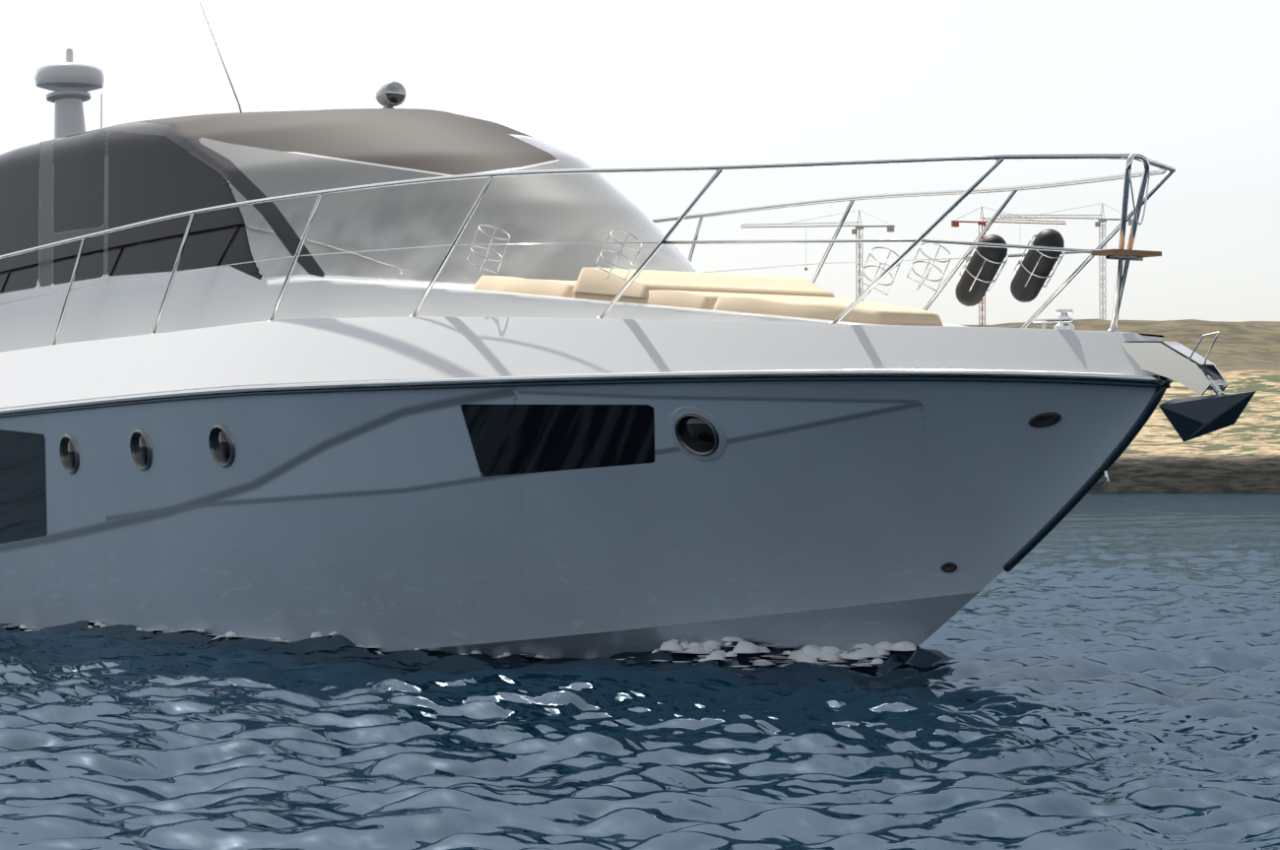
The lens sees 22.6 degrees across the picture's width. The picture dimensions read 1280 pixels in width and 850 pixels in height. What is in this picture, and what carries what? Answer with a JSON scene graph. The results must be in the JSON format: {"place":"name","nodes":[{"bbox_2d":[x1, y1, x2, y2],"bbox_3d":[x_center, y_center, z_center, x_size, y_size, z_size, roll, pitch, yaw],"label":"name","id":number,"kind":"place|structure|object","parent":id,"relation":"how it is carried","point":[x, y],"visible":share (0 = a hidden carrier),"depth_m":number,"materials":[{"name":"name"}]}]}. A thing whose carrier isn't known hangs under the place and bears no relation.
{"place":"outdoors","nodes":[
{"label":"outdoors","id":0,"kind":"place"},
{"bbox_2d":[0,492,1279,849],"bbox_3d":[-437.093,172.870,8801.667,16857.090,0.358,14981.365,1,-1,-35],"label":"sea water","id":1,"kind":"structure","parent":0,"point":[1095,672],"depth_m":16.97,"materials":[{"name":"blue liquid"}]},
{"bbox_2d":[2,621,918,669],"bbox_3d":[-2.259,1.689,26.012,10.923,0.356,1.156,-1,-2,43],"label":"bow foam","id":2,"kind":"object","parent":1,"relation":"on","point":[812,653],"visible":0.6,"depth_m":23.10,"materials":[{"name":"white"}]},
{"bbox_2d":[0,376,1165,659],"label":"hull","id":3,"kind":"object","parent":1,"relation":"on","point":[591,522],"visible":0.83,"depth_m":23.90,"materials":[{"name":"paint"}]},
{"bbox_2d":[59,405,726,474],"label":"portholes","id":4,"kind":"object","parent":3,"relation":"attached to","point":[697,433],"visible":0.98,"depth_m":22.86,"materials":[{"name":"grey glass"}]},
{"bbox_2d":[0,316,1163,408],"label":"deck bulwark","id":5,"kind":"object","parent":3,"relation":"on","point":[302,351],"visible":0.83,"depth_m":23.79,"materials":[{"name":"white plastic"}]},
{"bbox_2d":[0,108,967,352],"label":"superstructure","id":6,"kind":"object","parent":5,"relation":"on","point":[74,185],"visible":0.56,"depth_m":27.34,"materials":[{"name":"white"}]},
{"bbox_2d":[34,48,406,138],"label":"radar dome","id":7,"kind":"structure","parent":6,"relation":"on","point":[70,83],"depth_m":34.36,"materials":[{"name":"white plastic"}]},
{"bbox_2d":[385,82,404,103],"bbox_3d":[-2.201,-2.985,28.771,0.190,0.190,0.006,1,-1,-28],"label":"searchlight lens","id":8,"kind":"object","parent":7,"relation":"attached to","point":[395,93],"visible":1,"depth_m":28.77,"materials":[{"name":"silver glass"}]},
{"bbox_2d":[199,2,241,112],"bbox_3d":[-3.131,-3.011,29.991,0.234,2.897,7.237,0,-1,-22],"label":"antenna","id":9,"kind":"object","parent":6,"relation":"attached to","point":[224,65],"visible":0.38,"depth_m":32.85,"materials":[{"name":"grey plastic"}]},
{"bbox_2d":[471,266,943,325],"bbox_3d":[0.811,-0.937,24.404,2.500,0.530,3.950,1,-1,-35],"label":"sunpad","id":10,"kind":"object","parent":6,"relation":"on","point":[795,296],"visible":0.96,"depth_m":24.14,"materials":[{"name":"beige fabric"}]},
{"bbox_2d":[955,228,1064,306],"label":"boat fenders","id":11,"kind":"object","parent":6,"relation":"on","point":[1019,290],"visible":0.98,"depth_m":22.69,"materials":[{"name":"black rubber"}]},
{"bbox_2d":[0,153,1175,345],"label":"guard rails","id":12,"kind":"object","parent":5,"relation":"on","point":[1145,174],"visible":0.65,"depth_m":22.95,"materials":[{"name":"silver metal"}]},
{"bbox_2d":[465,224,1064,295],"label":"fender baskets","id":13,"kind":"object","parent":12,"relation":"attached to","point":[864,266],"visible":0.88,"depth_m":24.33,"materials":[{"name":"silver metal"}]},
{"bbox_2d":[1091,249,1161,257],"bbox_3d":[3.189,-1.124,20.965,0.420,0.030,0.220,1,-1,-35],"label":"seat","id":14,"kind":"object","parent":12,"relation":"on","point":[1129,252],"visible":0.93,"depth_m":20.88,"materials":[{"name":"brown wood"}]},
{"bbox_2d":[1032,309,1228,488],"bbox_3d":[3.163,-0.187,20.808,0.365,1.197,1.555,1,-1,-35],"label":"bow roller and fittings","id":15,"kind":"object","parent":5,"relation":"on","point":[1192,370],"visible":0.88,"depth_m":20.51,"materials":[{"name":"silver metal"}]},
{"bbox_2d":[1158,390,1256,442],"bbox_3d":[3.639,-0.051,20.293,0.380,0.310,0.740,1,-1,-35],"label":"anchor","id":16,"kind":"object","parent":15,"relation":"on","point":[1189,417],"visible":1,"depth_m":20.27,"materials":[{"name":"blue"}]},
{"bbox_2d":[0,376,1170,417],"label":"hull stripe","id":17,"kind":"object","parent":3,"relation":"attached to","point":[876,378],"visible":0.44,"depth_m":22.80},
{"bbox_2d":[0,369,1172,414],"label":"rub rail","id":18,"kind":"object","parent":3,"relation":"on","point":[1104,376],"visible":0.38,"depth_m":22.76,"materials":[{"name":"black metal"}]},
{"bbox_2d":[940,412,1061,572],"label":"fittings","id":19,"kind":"object","parent":3,"relation":"in","point":[1044,419],"visible":1,"depth_m":21.27,"materials":[{"name":"black metal"}]},
{"bbox_2d":[1003,384,1166,572],"bbox_3d":[2.946,0.370,21.288,0.060,1.251,1.570,1,-1,-35],"label":"stem guard","id":20,"kind":"object","parent":3,"relation":"attached to","point":[1068,506],"visible":1,"depth_m":21.18,"materials":[{"name":"black"}]},
{"bbox_2d":[0,0,1279,324],"label":"sky","id":21,"kind":"structure","parent":0,"point":[1190,87],"materials":[{"name":"white"}]},
{"bbox_2d":[961,318,1279,493],"bbox_3d":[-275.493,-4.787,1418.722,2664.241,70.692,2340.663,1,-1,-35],"label":"hillside","id":22,"kind":"structure","parent":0,"point":[1242,455],"depth_m":805.17,"materials":[{"name":"stone"}]},
{"bbox_2d":[741,209,895,301],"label":"tower crane","id":23,"kind":"object","parent":22,"relation":"on","point":[890,228],"visible":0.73,"depth_m":1179.87,"materials":[{"name":"grey metal"}]},
{"bbox_2d":[951,206,1066,325],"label":"tower crane","id":24,"kind":"object","parent":22,"relation":"on","point":[955,224],"visible":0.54,"depth_m":1248.64,"materials":[{"name":"brown"}]},
{"bbox_2d":[1000,202,1133,319],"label":"tower crane","id":25,"kind":"object","parent":22,"relation":"on","point":[1102,221],"visible":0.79,"depth_m":1206.78,"materials":[{"name":"grey metal"}]}
]}

